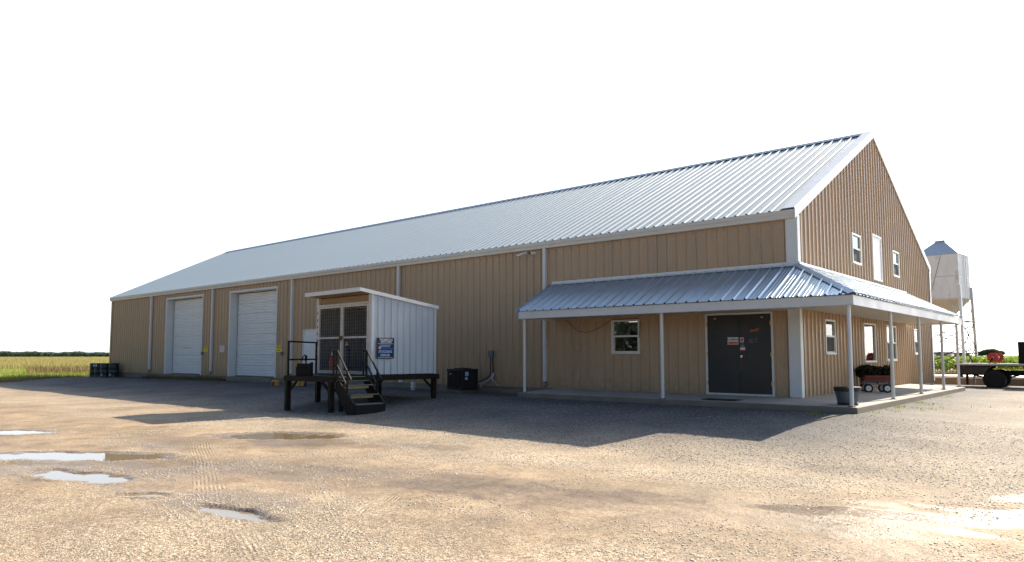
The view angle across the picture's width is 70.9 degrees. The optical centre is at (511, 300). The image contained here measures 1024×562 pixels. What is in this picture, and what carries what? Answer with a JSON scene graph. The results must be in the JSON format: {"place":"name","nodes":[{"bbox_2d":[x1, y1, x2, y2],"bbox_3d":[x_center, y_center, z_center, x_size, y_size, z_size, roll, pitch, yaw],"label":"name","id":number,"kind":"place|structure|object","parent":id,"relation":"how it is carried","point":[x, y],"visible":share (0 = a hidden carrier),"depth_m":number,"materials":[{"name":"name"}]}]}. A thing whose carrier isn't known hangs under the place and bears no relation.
{"place":"outdoors","nodes":[
{"label":"outdoors","id":0,"kind":"place"},
{"bbox_2d":[0,374,88,382],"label":"dry grass","id":1,"kind":"structure","parent":0,"point":[30,378],"depth_m":42.18,"materials":[{"name":"beige plant"}]},
{"bbox_2d":[0,367,89,380],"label":"roadside grass","id":2,"kind":"structure","parent":0,"point":[9,373],"depth_m":47.41,"materials":[{"name":"green plant"}]},
{"bbox_2d":[25,364,89,373],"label":"dry grass","id":3,"kind":"structure","parent":0,"point":[40,369],"depth_m":54.33,"materials":[{"name":"plant"}]},
{"bbox_2d":[142,374,225,380],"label":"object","id":4,"kind":"structure","parent":0,"point":[187,378],"depth_m":38.07,"materials":[{"name":"grey concrete"}]},
{"bbox_2d":[0,355,1023,561],"bbox_3d":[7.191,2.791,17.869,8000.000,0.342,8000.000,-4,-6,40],"label":"ground","id":5,"kind":"structure","parent":0,"point":[78,405],"depth_m":9.00,"materials":[{"name":"beige gravel"}]},
{"bbox_2d":[0,430,51,434],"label":"puddle","id":6,"kind":"object","parent":5,"relation":"on","point":[16,432],"visible":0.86,"depth_m":14.61,"materials":[{"name":"clear liquid"}]},
{"bbox_2d":[0,356,108,369],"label":"ripening crop","id":7,"kind":"object","parent":5,"relation":"on","point":[15,362],"visible":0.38,"depth_m":104.53,"materials":[{"name":"yellow plant"}]},
{"bbox_2d":[0,351,108,356],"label":"wood","id":8,"kind":"object","parent":5,"relation":"on","point":[47,354],"visible":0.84,"depth_m":471.87,"materials":[{"name":"green plant"}]},
{"bbox_2d":[33,470,127,483],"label":"puddle","id":9,"kind":"object","parent":5,"relation":"on","point":[90,478],"visible":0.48,"depth_m":9.25,"materials":[{"name":"clear liquid"}]},
{"bbox_2d":[0,452,163,460],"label":"puddle","id":10,"kind":"object","parent":5,"relation":"on","point":[80,456],"visible":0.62,"depth_m":11.16,"materials":[{"name":"liquid"}]},
{"bbox_2d":[89,363,94,376],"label":"drum","id":11,"kind":"object","parent":5,"relation":"on","point":[92,368],"visible":0.38,"depth_m":45.57,"materials":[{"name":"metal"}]},
{"bbox_2d":[94,363,99,376],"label":"drum","id":12,"kind":"object","parent":5,"relation":"on","point":[97,370],"visible":0.46,"depth_m":45.05,"materials":[{"name":"metal"}]},
{"bbox_2d":[100,363,108,376],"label":"drum","id":13,"kind":"object","parent":5,"relation":"on","point":[104,368],"visible":0.69,"depth_m":44.54,"materials":[{"name":"metal"}]},
{"bbox_2d":[108,363,118,376],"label":"drum","id":14,"kind":"object","parent":5,"relation":"on","point":[113,370],"visible":0.85,"depth_m":44.27,"materials":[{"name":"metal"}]},
{"bbox_2d":[123,494,162,496],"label":"puddle","id":15,"kind":"object","parent":5,"relation":"on","point":[143,495],"visible":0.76,"depth_m":8.07,"materials":[{"name":"clear liquid"}]},
{"bbox_2d":[199,508,267,521],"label":"puddle","id":16,"kind":"object","parent":5,"relation":"on","point":[235,514],"visible":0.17,"depth_m":7.12,"materials":[{"name":"clear liquid"}]},
{"bbox_2d":[271,380,278,385],"bbox_3d":[-9.774,3.433,29.638,0.278,0.300,0.236,-2,-5,23],"label":"plastic block","id":17,"kind":"object","parent":5,"relation":"on","point":[274,382],"depth_m":29.54,"materials":[{"name":"yellow plastic"}]},
{"bbox_2d":[222,433,338,439],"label":"puddle","id":18,"kind":"object","parent":5,"relation":"on","point":[265,436],"visible":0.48,"depth_m":13.92,"materials":[{"name":"brown liquid"}]},
{"bbox_2d":[293,381,304,385],"bbox_3d":[-8.832,3.387,29.822,0.380,0.420,0.458,3,-6,-38],"label":"plastic block","id":19,"kind":"object","parent":5,"relation":"on","point":[301,383],"depth_m":29.64,"materials":[{"name":"yellow plastic"}]},
{"bbox_2d":[299,354,306,386],"bbox_3d":[-8.419,2.843,28.902,0.584,1.352,0.230,-2,-5,29],"label":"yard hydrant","id":20,"kind":"object","parent":5,"relation":"on","point":[305,362],"visible":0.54,"depth_m":28.87,"materials":[{"name":"black metal"}]},
{"bbox_2d":[283,341,439,414],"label":"loading platform","id":21,"kind":"structure","parent":5,"relation":"on","point":[376,403],"depth_m":19.29,"materials":[{"name":"black metal"}]},
{"bbox_2d":[296,362,312,374],"bbox_3d":[-5.818,1.913,20.145,0.400,0.360,0.541,1,-4,-7],"label":"steel bin","id":22,"kind":"object","parent":21,"relation":"on","point":[304,368],"visible":0.98,"depth_m":19.94,"materials":[{"name":"black metal"}]},
{"bbox_2d":[328,352,332,369],"bbox_3d":[-5.561,1.917,22.173,0.200,0.652,0.200,-4,-6,40],"label":"gas cylinder","id":23,"kind":"object","parent":21,"relation":"on","point":[330,363],"visible":0.73,"depth_m":22.09,"materials":[{"name":"metal"}]},
{"bbox_2d":[335,356,339,369],"bbox_3d":[-5.331,1.887,22.038,0.200,0.692,0.200,-4,-6,40],"label":"gas cylinder","id":24,"kind":"object","parent":21,"relation":"on","point":[338,362],"visible":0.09,"depth_m":21.95,"materials":[{"name":"metal"}]},
{"bbox_2d":[343,342,350,372],"bbox_3d":[-5.015,1.738,21.801,0.230,0.952,0.230,-4,-6,40],"label":"gas cylinder","id":25,"kind":"object","parent":21,"relation":"on","point":[347,351],"visible":0.81,"depth_m":21.71,"materials":[{"name":"metal"}]},
{"bbox_2d":[305,287,438,374],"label":"storage shed","id":26,"kind":"structure","parent":21,"relation":"on","point":[359,320],"depth_m":21.35,"materials":[{"name":"white metal"}]},
{"bbox_2d":[377,338,393,358],"bbox_3d":[-3.616,1.362,20.523,0.009,0.590,0.601,-4,-6,44],"label":"dealer sign","id":27,"kind":"object","parent":26,"relation":"attached to","point":[385,348],"visible":1,"depth_m":20.52,"materials":[{"name":"blue"}]},
{"bbox_2d":[411,382,415,389],"bbox_3d":[-3.564,3.118,25.911,0.190,0.365,0.190,-4,-6,40],"label":"vent pipe","id":28,"kind":"object","parent":5,"relation":"on","point":[413,384],"visible":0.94,"depth_m":25.84,"materials":[{"name":"white plastic"}]},
{"bbox_2d":[427,386,535,393],"bbox_3d":[-1.132,3.193,24.235,5.460,0.420,1.140,-4,-6,40],"label":"concrete pad","id":29,"kind":"object","parent":5,"relation":"on","point":[486,390],"visible":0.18,"depth_m":24.17,"materials":[{"name":"grey concrete"}]},
{"bbox_2d":[447,368,477,389],"bbox_3d":[-1.685,2.653,24.448,0.820,0.730,0.720,-4,-6,44],"label":"air conditioner","id":30,"kind":"object","parent":29,"relation":"on","point":[462,378],"visible":1,"depth_m":24.21,"materials":[{"name":"black metal"}]},
{"bbox_2d":[478,373,498,387],"bbox_3d":[-0.843,2.717,24.499,1.054,0.517,0.327,-2,-5,29],"label":"line cover","id":31,"kind":"object","parent":29,"relation":"on","point":[492,376],"visible":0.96,"depth_m":24.48,"materials":[{"name":"metal"}]},
{"bbox_2d":[109,131,934,397],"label":"steel building","id":32,"kind":"structure","parent":5,"relation":"on","point":[835,204],"depth_m":24.36,"materials":[{"name":"metal"}]},
{"bbox_2d":[159,294,203,377],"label":"overhead door","id":33,"kind":"structure","parent":32,"relation":"in","point":[181,352],"depth_m":40.46,"materials":[{"name":"metal"}]},
{"bbox_2d":[223,286,277,382],"bbox_3d":[-12.571,1.777,35.152,4.460,4.700,0.900,-4,-6,40],"label":"overhead door","id":34,"kind":"structure","parent":32,"relation":"in","point":[248,309],"depth_m":35.61,"materials":[{"name":"metal"}]},
{"bbox_2d":[276,346,281,351],"bbox_3d":[-10.832,2.255,33.359,0.460,0.305,0.008,-4,-6,40],"label":"warning sign","id":35,"kind":"object","parent":32,"relation":"attached to","point":[278,348],"visible":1,"depth_m":33.36,"materials":[{"name":"yellow"}]},
{"bbox_2d":[302,329,315,372],"bbox_3d":[-8.945,2.342,31.770,1.060,2.140,0.130,-4,-6,40],"label":"walk door","id":36,"kind":"structure","parent":32,"relation":"in","point":[309,335],"depth_m":31.81,"materials":[{"name":"silver metal"}]},
{"bbox_2d":[478,350,493,381],"bbox_3d":[-1.031,2.272,24.633,0.842,1.112,0.193,-1,-4,8],"label":"disconnect box","id":37,"kind":"object","parent":32,"relation":"attached to","point":[490,353],"visible":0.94,"depth_m":24.57,"materials":[{"name":"black metal"}]},
{"bbox_2d":[516,251,527,256],"bbox_3d":[0.318,-1.541,23.888,0.401,0.208,0.121,1,-4,-11],"label":"security camera","id":38,"kind":"object","parent":32,"relation":"attached to","point":[523,253],"visible":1,"depth_m":23.85,"materials":[{"name":"white plastic"}]},
{"bbox_2d":[611,319,640,353],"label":"window","id":39,"kind":"structure","parent":32,"relation":"in","point":[625,334],"depth_m":22.48,"materials":[{"name":"white plastic"}]},
{"bbox_2d":[705,311,774,396],"bbox_3d":[6.004,1.413,18.989,1.860,2.185,0.170,-4,-6,40],"label":"double door","id":40,"kind":"structure","parent":32,"relation":"in","point":[739,347],"depth_m":18.95,"materials":[{"name":"grey paint"}]},
{"bbox_2d":[824,319,836,354],"bbox_3d":[8.586,1.045,19.987,0.580,1.560,1.540,-4,-6,40],"label":"window","id":41,"kind":"structure","parent":32,"relation":"in","point":[829,325],"depth_m":19.86,"materials":[{"name":"white plastic"}]},
{"bbox_2d":[851,232,861,265],"bbox_3d":[10.436,-1.539,22.344,0.580,1.530,1.580,-4,-6,40],"label":"window","id":42,"kind":"structure","parent":32,"relation":"in","point":[856,254],"depth_m":22.22,"materials":[{"name":"white plastic"}]},
{"bbox_2d":[862,322,876,361],"bbox_3d":[11.159,1.377,22.968,0.580,1.830,2.020,-4,-6,40],"label":"window","id":43,"kind":"structure","parent":32,"relation":"in","point":[869,329],"depth_m":22.88,"materials":[{"name":"glass"}]},
{"bbox_2d":[872,234,882,281],"bbox_3d":[12.167,-1.410,23.977,0.075,1.520,1.100,-4,-6,40],"label":"loft door","id":44,"kind":"structure","parent":32,"relation":"in","point":[876,240],"depth_m":23.98,"materials":[{"name":"white metal"}]},
{"bbox_2d":[885,325,897,360],"bbox_3d":[12.930,1.518,25.027,0.580,1.820,2.000,-4,-6,40],"label":"window","id":45,"kind":"structure","parent":32,"relation":"in","point":[886,326],"depth_m":24.76,"materials":[{"name":"glass"}]},
{"bbox_2d":[891,250,899,277],"bbox_3d":[13.640,-1.266,26.068,0.580,1.530,1.540,-4,-6,40],"label":"window","id":46,"kind":"structure","parent":32,"relation":"in","point":[895,255],"depth_m":25.93,"materials":[{"name":"white plastic"}]},
{"bbox_2d":[914,329,917,354],"bbox_3d":[15.492,1.645,28.012,0.580,1.580,1.570,-4,-6,40],"label":"window","id":47,"kind":"structure","parent":32,"relation":"in","point":[915,330],"depth_m":27.81,"materials":[{"name":"white glass"}]},
{"bbox_2d":[518,384,965,413],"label":"concrete slab","id":48,"kind":"structure","parent":5,"relation":"on","point":[875,399],"depth_m":18.60,"materials":[{"name":"grey concrete"}]},
{"bbox_2d":[704,398,741,400],"bbox_3d":[5.212,2.454,17.815,0.900,0.012,0.460,-4,-6,40],"label":"door mat","id":49,"kind":"object","parent":48,"relation":"on","point":[722,399],"depth_m":17.69,"materials":[{"name":"rubber"}]},
{"bbox_2d":[516,261,962,406],"bbox_3d":[8.091,1.173,23.568,9.595,3.472,13.330,-4,-6,40],"label":"porch","id":50,"kind":"object","parent":48,"relation":"on","point":[777,282],"visible":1,"depth_m":18.98,"materials":[{"name":"white metal"}]},
{"bbox_2d":[833,386,860,405],"bbox_3d":[7.515,2.136,16.095,0.576,0.410,0.576,-4,-6,40],"label":"tub","id":51,"kind":"object","parent":48,"relation":"on","point":[842,394],"visible":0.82,"depth_m":15.91,"materials":[{"name":"black plastic"}]},
{"bbox_2d":[859,374,890,392],"bbox_3d":[10.690,2.253,21.041,0.861,0.870,0.580,-1,-4,13],"label":"toy wagon","id":52,"kind":"object","parent":48,"relation":"on","point":[882,382],"visible":0.92,"depth_m":20.82,"materials":[{"name":"red metal"}]},
{"bbox_2d":[855,364,890,378],"bbox_3d":[10.615,2.076,21.079,1.016,0.457,0.704,-1,-4,13],"label":"evergreen bough","id":53,"kind":"object","parent":52,"relation":"on","point":[863,370],"visible":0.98,"depth_m":20.89,"materials":[{"name":"green plant"}]},
{"bbox_2d":[864,395,951,412],"bbox_3d":[10.529,2.650,18.774,0.403,0.081,8.581,-4,-6,40],"label":"weed patch","id":54,"kind":"object","parent":5,"relation":"on","point":[904,406],"visible":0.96,"depth_m":18.16,"materials":[{"name":"green plant"}]},
{"bbox_2d":[887,402,943,412],"bbox_3d":[9.713,2.538,17.154,1.035,0.098,3.913,-4,-6,40],"label":"weed patch","id":55,"kind":"object","parent":5,"relation":"on","point":[917,407],"visible":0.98,"depth_m":16.94,"materials":[{"name":"green plant"}]},
{"bbox_2d":[934,352,954,355],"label":"farm building","id":56,"kind":"structure","parent":5,"relation":"on","point":[944,352],"depth_m":300.46,"materials":[{"name":"white metal"}]},
{"bbox_2d":[924,240,977,364],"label":"hopper bin","id":57,"kind":"object","parent":5,"relation":"on","point":[951,290],"visible":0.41,"depth_m":52.30,"materials":[{"name":"metal"}]},
{"bbox_2d":[934,356,1023,371],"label":"leafy crop","id":58,"kind":"object","parent":5,"relation":"on","point":[979,359],"visible":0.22,"depth_m":53.37,"materials":[{"name":"green plant"}]},
{"bbox_2d":[954,342,1023,387],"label":"trailer","id":59,"kind":"object","parent":5,"relation":"on","point":[992,377],"visible":0.98,"depth_m":28.02,"materials":[{"name":"paint"}]},
{"bbox_2d":[987,353,1003,363],"bbox_3d":[19.292,2.309,28.660,0.379,0.451,1.665,-4,-6,40],"label":"wire spool","id":60,"kind":"object","parent":59,"relation":"on","point":[995,357],"visible":0.98,"depth_m":28.13,"materials":[{"name":"red paint"}]},
{"bbox_2d":[974,348,1005,355],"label":"tree","id":61,"kind":"object","parent":5,"relation":"on","point":[985,352],"visible":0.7,"depth_m":366.22,"materials":[{"name":"green plant"}]},
{"bbox_2d":[0,0,1023,354],"label":"sky","id":62,"kind":"structure","parent":0,"point":[142,142],"materials":[{"name":"white"}]},
{"bbox_2d":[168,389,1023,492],"bbox_3d":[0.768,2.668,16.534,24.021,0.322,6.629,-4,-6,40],"label":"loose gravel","id":63,"kind":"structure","parent":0,"point":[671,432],"depth_m":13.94,"materials":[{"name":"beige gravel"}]},
{"bbox_2d":[935,369,1021,372],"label":"dry grass","id":64,"kind":"structure","parent":0,"point":[940,371],"depth_m":50.36,"materials":[{"name":"beige plant"}]},
{"bbox_2d":[934,373,1023,385],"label":"platform","id":65,"kind":"structure","parent":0,"point":[950,378],"depth_m":31.63,"materials":[{"name":"concrete"}]}
]}

